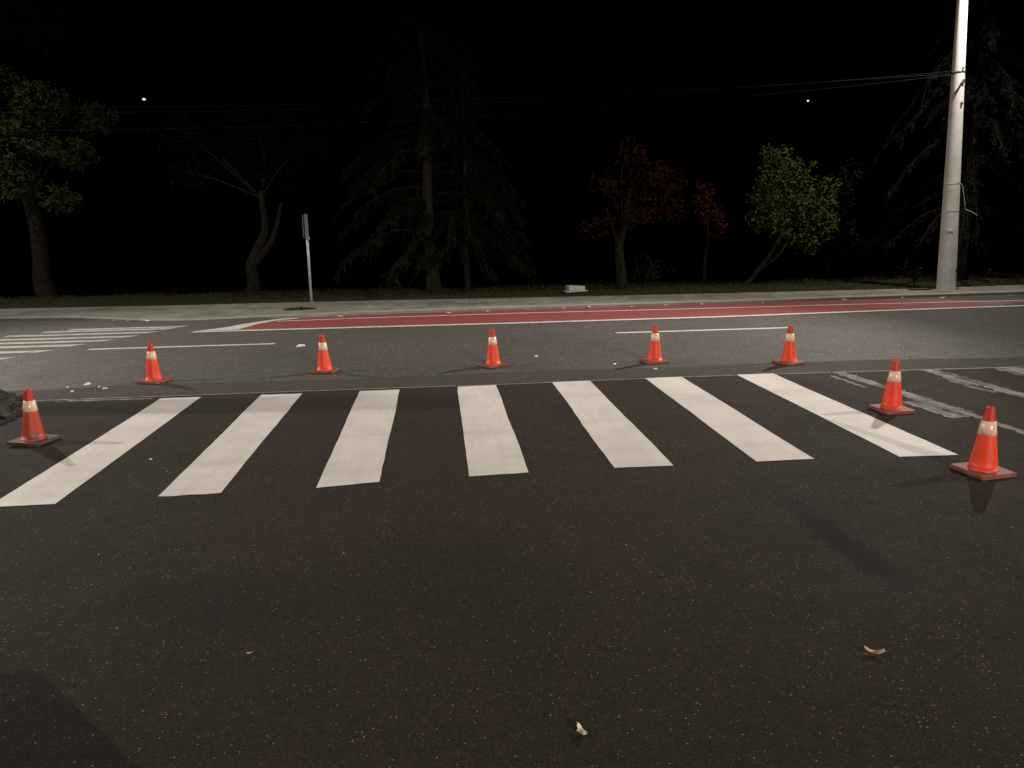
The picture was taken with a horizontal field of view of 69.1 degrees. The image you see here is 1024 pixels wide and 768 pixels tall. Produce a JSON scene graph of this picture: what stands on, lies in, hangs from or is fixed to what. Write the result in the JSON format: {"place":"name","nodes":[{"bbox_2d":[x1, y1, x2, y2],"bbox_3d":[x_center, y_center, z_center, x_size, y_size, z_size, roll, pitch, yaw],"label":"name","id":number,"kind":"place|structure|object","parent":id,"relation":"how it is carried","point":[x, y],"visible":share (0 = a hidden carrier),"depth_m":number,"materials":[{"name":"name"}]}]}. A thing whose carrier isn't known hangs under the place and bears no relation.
{"place":"outdoors","nodes":[
{"label":"outdoors","id":0,"kind":"place"},
{"bbox_2d":[0,367,1023,767],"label":"side street road","id":1,"kind":"structure","parent":0,"point":[710,597],"depth_m":3.40,"materials":[{"name":"black asphalt"}]},
{"bbox_2d":[0,389,23,424],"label":"rubble pile","id":2,"kind":"object","parent":1,"relation":"on","point":[11,405],"visible":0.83,"depth_m":7.11,"materials":[{"name":"grey concrete"}]},
{"bbox_2d":[7,389,59,446],"bbox_3d":[-3.898,0.258,6.029,0.262,0.438,0.262,3,13,8],"label":"traffic cone","id":3,"kind":"object","parent":1,"relation":"on","point":[33,434],"visible":1,"depth_m":5.99,"materials":[{"name":"orange plastic"}]},
{"bbox_2d":[0,397,199,506],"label":"zebra stripe","id":4,"kind":"object","parent":1,"relation":"on","point":[56,483],"visible":1,"depth_m":5.61,"materials":[{"name":"paint"}]},
{"bbox_2d":[159,393,301,495],"bbox_3d":[-2.215,0.406,6.201,0.418,0.001,2.951,-3,12,-5],"label":"zebra stripe","id":5,"kind":"object","parent":1,"relation":"on","point":[216,465],"visible":1,"depth_m":5.74,"materials":[{"name":"paint"}]},
{"bbox_2d":[316,389,399,487],"bbox_3d":[-1.221,0.365,6.278,0.419,0.001,2.910,-3,12,-5],"label":"zebra stripe","id":6,"kind":"object","parent":1,"relation":"on","point":[357,456],"visible":1,"depth_m":5.84,"materials":[{"name":"paint"}]},
{"bbox_2d":[458,385,527,475],"bbox_3d":[-0.228,0.314,6.401,0.416,0.001,2.855,-3,12,-5],"label":"zebra stripe","id":7,"kind":"object","parent":1,"relation":"on","point":[492,446],"visible":1,"depth_m":5.96,"materials":[{"name":"paint"}]},
{"bbox_2d":[35,367,1012,400],"bbox_3d":[0.135,-0.010,7.863,10.913,0.001,0.117,-2,12,-3],"label":"asphalt joint","id":8,"kind":"object","parent":1,"relation":"on","point":[496,384],"visible":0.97,"depth_m":7.81,"materials":[{"name":"black asphalt"}]},
{"bbox_2d":[577,723,586,734],"bbox_3d":[0.232,1.141,2.462,0.036,0.024,0.059,0,12,5],"label":"fallen leaf","id":9,"kind":"object","parent":1,"relation":"on","point":[580,729],"visible":1,"depth_m":2.47,"materials":[{"name":"beige plant"}]},
{"bbox_2d":[552,381,672,467],"bbox_3d":[0.765,0.271,6.490,0.418,0.001,2.871,-3,12,-5],"label":"zebra stripe","id":10,"kind":"object","parent":1,"relation":"on","point":[619,438],"visible":1,"depth_m":6.05,"materials":[{"name":"paint"}]},
{"bbox_2d":[646,377,813,460],"bbox_3d":[1.759,0.229,6.569,0.416,0.001,2.893,-3,12,-5],"label":"zebra stripe","id":11,"kind":"object","parent":1,"relation":"on","point":[749,437],"visible":1,"depth_m":6.13,"materials":[{"name":"paint"}]},
{"bbox_2d":[738,373,957,456],"bbox_3d":[2.763,0.197,6.607,0.417,0.001,2.949,-3,12,-5],"label":"zebra stripe","id":12,"kind":"object","parent":1,"relation":"on","point":[894,440],"visible":1,"depth_m":6.15,"materials":[{"name":"paint"}]},
{"bbox_2d":[864,646,885,654],"bbox_3d":[1.400,1.025,2.857,0.086,0.029,0.032,3,-1,19],"label":"fallen leaf","id":13,"kind":"object","parent":1,"relation":"on","point":[876,652],"visible":1,"depth_m":2.86,"materials":[{"name":"brown plant"}]},
{"bbox_2d":[868,360,914,414],"bbox_3d":[3.263,0.016,6.362,0.262,0.438,0.262,-3,13,-8],"label":"traffic cone","id":14,"kind":"object","parent":1,"relation":"on","point":[891,403],"visible":1,"depth_m":6.32,"materials":[{"name":"orange plastic"}]},
{"bbox_2d":[835,372,1023,433],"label":"worn stripe","id":15,"kind":"object","parent":1,"relation":"on","point":[924,408],"visible":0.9,"depth_m":6.44,"materials":[{"name":"paint"}]},
{"bbox_2d":[926,369,1022,394],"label":"worn stripe","id":16,"kind":"object","parent":1,"relation":"on","point":[1001,390],"visible":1,"depth_m":7.16,"materials":[{"name":"paint"}]},
{"bbox_2d":[950,406,1016,480],"bbox_3d":[3.052,0.361,4.786,0.262,0.438,0.262,-4,13,-13],"label":"traffic cone","id":17,"kind":"object","parent":1,"relation":"on","point":[982,464],"visible":1,"depth_m":4.74,"materials":[{"name":"orange plastic"}]},
{"bbox_2d":[1000,367,1023,373],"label":"worn stripe","id":18,"kind":"object","parent":1,"relation":"on","point":[1014,369],"visible":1,"depth_m":7.93,"materials":[{"name":"paint"}]},
{"bbox_2d":[0,294,1023,390],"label":"road","id":19,"kind":"structure","parent":0,"point":[407,351],"depth_m":10.29,"materials":[{"name":"grey asphalt"}]},
{"bbox_2d":[0,350,50,353],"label":"crossing stripe","id":20,"kind":"object","parent":19,"relation":"on","point":[24,351],"visible":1,"depth_m":10.80,"materials":[{"name":"paint"}]},
{"bbox_2d":[0,344,82,347],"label":"crossing stripe","id":21,"kind":"object","parent":19,"relation":"on","point":[39,346],"visible":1,"depth_m":11.31,"materials":[{"name":"paint"}]},
{"bbox_2d":[0,339,113,343],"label":"crossing stripe","id":22,"kind":"object","parent":19,"relation":"on","point":[54,342],"visible":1,"depth_m":11.71,"materials":[{"name":"paint"}]},
{"bbox_2d":[0,335,138,340],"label":"crossing stripe","id":23,"kind":"object","parent":19,"relation":"on","point":[65,338],"visible":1,"depth_m":12.10,"materials":[{"name":"paint"}]},
{"bbox_2d":[5,331,157,336],"bbox_3d":[-7.248,-0.839,12.540,2.534,0.001,0.202,-2,12,-2],"label":"crossing stripe","id":24,"kind":"object","parent":19,"relation":"on","point":[79,334],"visible":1,"depth_m":12.54,"materials":[{"name":"paint"}]},
{"bbox_2d":[42,328,171,332],"bbox_3d":[-7.003,-0.931,12.939,2.284,0.001,0.200,-2,12,-2],"label":"crossing stripe","id":25,"kind":"object","parent":19,"relation":"on","point":[106,330],"visible":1,"depth_m":12.94,"materials":[{"name":"paint"}]},
{"bbox_2d":[67,326,183,330],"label":"crossing stripe","id":26,"kind":"object","parent":19,"relation":"on","point":[127,328],"visible":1,"depth_m":13.19,"materials":[{"name":"paint"}]},
{"bbox_2d":[136,343,171,384],"bbox_3d":[-4.046,-0.238,8.367,0.262,0.438,0.262,3,12,14],"label":"traffic cone","id":27,"kind":"object","parent":19,"relation":"on","point":[154,375],"visible":1,"depth_m":8.32,"materials":[{"name":"orange plastic"}]},
{"bbox_2d":[88,343,274,349],"bbox_3d":[-4.852,-0.552,10.941,2.694,0.001,0.121,-2,12,-2],"label":"lane line","id":28,"kind":"object","parent":19,"relation":"on","point":[181,346],"visible":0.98,"depth_m":10.94,"materials":[{"name":"paint"}]},
{"bbox_2d":[201,318,296,330],"bbox_3d":[-4.578,-1.059,13.239,0.553,0.001,2.009,6,14,31],"label":"chevron marking","id":29,"kind":"object","parent":19,"relation":"on","point":[236,327],"visible":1,"depth_m":13.11,"materials":[{"name":"paint"}]},
{"bbox_2d":[310,335,338,373],"bbox_3d":[-2.207,-0.356,8.707,0.262,0.438,0.262,-1,11,7],"label":"traffic cone","id":30,"kind":"object","parent":19,"relation":"on","point":[324,366],"visible":1,"depth_m":8.66,"materials":[{"name":"orange plastic"}]},
{"bbox_2d":[478,329,507,367],"bbox_3d":[-0.229,-0.429,8.819,0.262,0.438,0.262,-10,14,-37],"label":"traffic cone","id":31,"kind":"object","parent":19,"relation":"on","point":[492,360],"visible":1,"depth_m":8.77,"materials":[{"name":"orange plastic"}]},
{"bbox_2d":[0,290,1023,320],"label":"kerb","id":32,"kind":"structure","parent":19,"relation":"on","point":[302,315],"depth_m":14.66,"materials":[{"name":"grey concrete"}]},
{"bbox_2d":[191,305,1023,332],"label":"lane line","id":33,"kind":"object","parent":19,"relation":"on","point":[607,320],"visible":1,"depth_m":12.67,"materials":[{"name":"paint"}]},
{"bbox_2d":[241,299,1023,329],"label":"red lane road","id":34,"kind":"structure","parent":19,"relation":"on","point":[565,314],"depth_m":13.59,"materials":[{"name":"red asphalt"}]},
{"bbox_2d":[276,300,1023,321],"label":"lane line","id":35,"kind":"object","parent":19,"relation":"on","point":[653,309],"visible":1,"depth_m":13.99,"materials":[{"name":"paint"}]},
{"bbox_2d":[640,325,668,364],"bbox_3d":[1.693,-0.473,8.805,0.262,0.438,0.262,-3,12,-13],"label":"traffic cone","id":36,"kind":"object","parent":19,"relation":"on","point":[654,355],"visible":1,"depth_m":8.76,"materials":[{"name":"orange plastic"}]},
{"bbox_2d":[615,327,787,332],"bbox_3d":[2.900,-0.817,11.288,2.664,0.001,0.121,-2,12,-2],"label":"lane line","id":37,"kind":"object","parent":19,"relation":"on","point":[702,330],"visible":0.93,"depth_m":11.29,"materials":[{"name":"paint"}]},
{"bbox_2d":[0,217,1023,308],"bbox_3d":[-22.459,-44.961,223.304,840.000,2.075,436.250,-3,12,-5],"label":"verge ground","id":38,"kind":"structure","parent":0,"point":[209,265],"depth_m":68.53,"materials":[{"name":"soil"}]},
{"bbox_2d":[0,0,118,298],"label":"broadleaf tree","id":39,"kind":"object","parent":38,"relation":"on","point":[27,191],"visible":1,"depth_m":18.93,"materials":[{"name":"green plant"}]},
{"bbox_2d":[142,98,164,263],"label":"distant lamp","id":40,"kind":"object","parent":38,"relation":"on","point":[144,99],"visible":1,"depth_m":83.92,"materials":[{"name":"grey metal"}]},
{"bbox_2d":[145,97,337,295],"bbox_3d":[-6.635,-4.557,18.595,4.682,4.896,2.174,-3,12,-5],"label":"broadleaf tree","id":41,"kind":"object","parent":38,"relation":"on","point":[257,254],"visible":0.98,"depth_m":18.25,"materials":[{"name":"green plant"}]},
{"bbox_2d":[329,0,540,293],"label":"spruce tree","id":42,"kind":"object","parent":38,"relation":"on","point":[426,174],"visible":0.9,"depth_m":17.02,"materials":[{"name":"green plant"}]},
{"bbox_2d":[399,36,535,296],"bbox_3d":[-1.117,-5.035,17.191,3.555,6.005,2.961,-3,12,-5],"label":"spruce tree","id":43,"kind":"object","parent":38,"relation":"on","point":[463,110],"visible":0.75,"depth_m":16.94,"materials":[{"name":"green plant"}]},
{"bbox_2d":[563,285,587,292],"bbox_3d":[1.449,-2.203,17.151,0.542,0.149,0.353,-4,13,-13],"label":"concrete block","id":44,"kind":"object","parent":38,"relation":"on","point":[573,288],"depth_m":17.07,"materials":[{"name":"concrete"}]},
{"bbox_2d":[578,134,689,288],"bbox_3d":[2.850,-3.932,17.298,2.644,3.577,1.269,-3,12,-5],"label":"red maple tree","id":45,"kind":"object","parent":38,"relation":"on","point":[620,268],"visible":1,"depth_m":17.21,"materials":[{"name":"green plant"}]},
{"bbox_2d":[626,251,674,287],"bbox_3d":[3.307,-2.715,17.776,1.104,0.925,0.762,-5,13,-18],"label":"bush","id":46,"kind":"object","parent":38,"relation":"on","point":[646,275],"visible":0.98,"depth_m":17.73,"materials":[{"name":"green plant"}]},
{"bbox_2d":[688,181,728,284],"bbox_3d":[4.755,-3.590,17.925,0.940,2.546,0.725,-3,12,-5],"label":"red maple tree","id":47,"kind":"object","parent":38,"relation":"on","point":[707,225],"visible":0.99,"depth_m":17.87,"materials":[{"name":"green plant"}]},
{"bbox_2d":[742,143,842,284],"bbox_3d":[6.731,-3.968,17.616,2.465,3.393,1.172,-3,12,-5],"label":"green leafy tree","id":48,"kind":"object","parent":38,"relation":"on","point":[779,228],"visible":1,"depth_m":17.49,"materials":[{"name":"green plant"}]},
{"bbox_2d":[799,100,808,246],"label":"distant lamp","id":49,"kind":"object","parent":38,"relation":"on","point":[804,162],"visible":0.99,"depth_m":90.21,"materials":[{"name":"grey metal"}]},
{"bbox_2d":[807,158,865,280],"bbox_3d":[8.228,-4.133,18.904,1.599,3.079,1.296,-3,12,-5],"label":"dark leafy tree","id":50,"kind":"object","parent":38,"relation":"on","point":[829,259],"visible":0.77,"depth_m":18.94,"materials":[{"name":"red plant"}]},
{"bbox_2d":[906,267,924,284],"bbox_3d":[9.044,-2.425,16.684,0.300,0.447,0.430,-3,12,-5],"label":"shrub","id":51,"kind":"object","parent":38,"relation":"on","point":[916,273],"visible":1,"depth_m":16.68,"materials":[{"name":"green plant"}]},
{"bbox_2d":[846,0,1023,280],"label":"spruce tree","id":52,"kind":"object","parent":38,"relation":"on","point":[972,172],"visible":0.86,"depth_m":17.05,"materials":[{"name":"green plant"}]},
{"bbox_2d":[984,269,992,282],"bbox_3d":[10.861,-2.470,16.973,0.223,0.327,0.222,-5,13,-16],"label":"shrub","id":53,"kind":"object","parent":38,"relation":"on","point":[988,275],"visible":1,"depth_m":16.95,"materials":[{"name":"green plant"}]},
{"bbox_2d":[0,285,1023,318],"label":"pavement","id":54,"kind":"structure","parent":0,"point":[192,311],"depth_m":15.50,"materials":[{"name":"grey concrete"}]},
{"bbox_2d":[282,306,315,309],"bbox_3d":[-4.310,-1.541,14.986,0.751,0.078,0.266,-3,12,-5],"label":"weed clump","id":55,"kind":"object","parent":54,"relation":"on","point":[300,308],"visible":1,"depth_m":14.96,"materials":[{"name":"green plant"}]},
{"bbox_2d":[302,214,312,306],"bbox_3d":[-4.175,-2.496,15.246,0.122,1.920,0.420,-3,13,-13],"label":"road sign","id":56,"kind":"object","parent":54,"relation":"on","point":[305,224],"visible":0.97,"depth_m":15.22,"materials":[{"name":"metal"}]},
{"bbox_2d":[936,0,977,289],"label":"concrete lamp pole","id":57,"kind":"object","parent":54,"relation":"on","point":[947,262],"visible":0.99,"depth_m":15.24,"materials":[{"name":"grey concrete"}]},
{"bbox_2d":[0,75,950,130],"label":"overhead cable","id":58,"kind":"object","parent":57,"relation":"attached to","point":[467,117],"visible":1,"depth_m":15.52,"materials":[{"name":"black plastic"}]},
{"bbox_2d":[0,71,950,112],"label":"overhead cable","id":59,"kind":"object","parent":57,"relation":"attached to","point":[469,103],"visible":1,"depth_m":15.52,"materials":[{"name":"black plastic"}]},
{"bbox_2d":[50,73,951,107],"bbox_3d":[-9.541,-6.337,15.771,36.819,1.111,0.012,-1,12,3],"label":"overhead cable","id":60,"kind":"object","parent":57,"relation":"attached to","point":[490,98],"visible":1,"depth_m":15.45,"materials":[{"name":"black plastic"}]},
{"bbox_2d":[0,0,1023,242],"label":"sky","id":61,"kind":"structure","parent":0,"point":[209,54],"materials":[{"name":"black"}]},
{"bbox_2d":[7,357,1023,400],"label":"asphalt apron road","id":62,"kind":"structure","parent":0,"point":[247,387],"depth_m":8.16,"materials":[{"name":"grey asphalt"}]},
{"bbox_2d":[772,325,805,365],"bbox_3d":[3.187,-0.452,8.539,0.262,0.438,0.262,-6,13,-19],"label":"traffic cone","id":63,"kind":"object","parent":62,"relation":"on","point":[788,358],"visible":1,"depth_m":8.49,"materials":[{"name":"orange plastic"}]}
]}

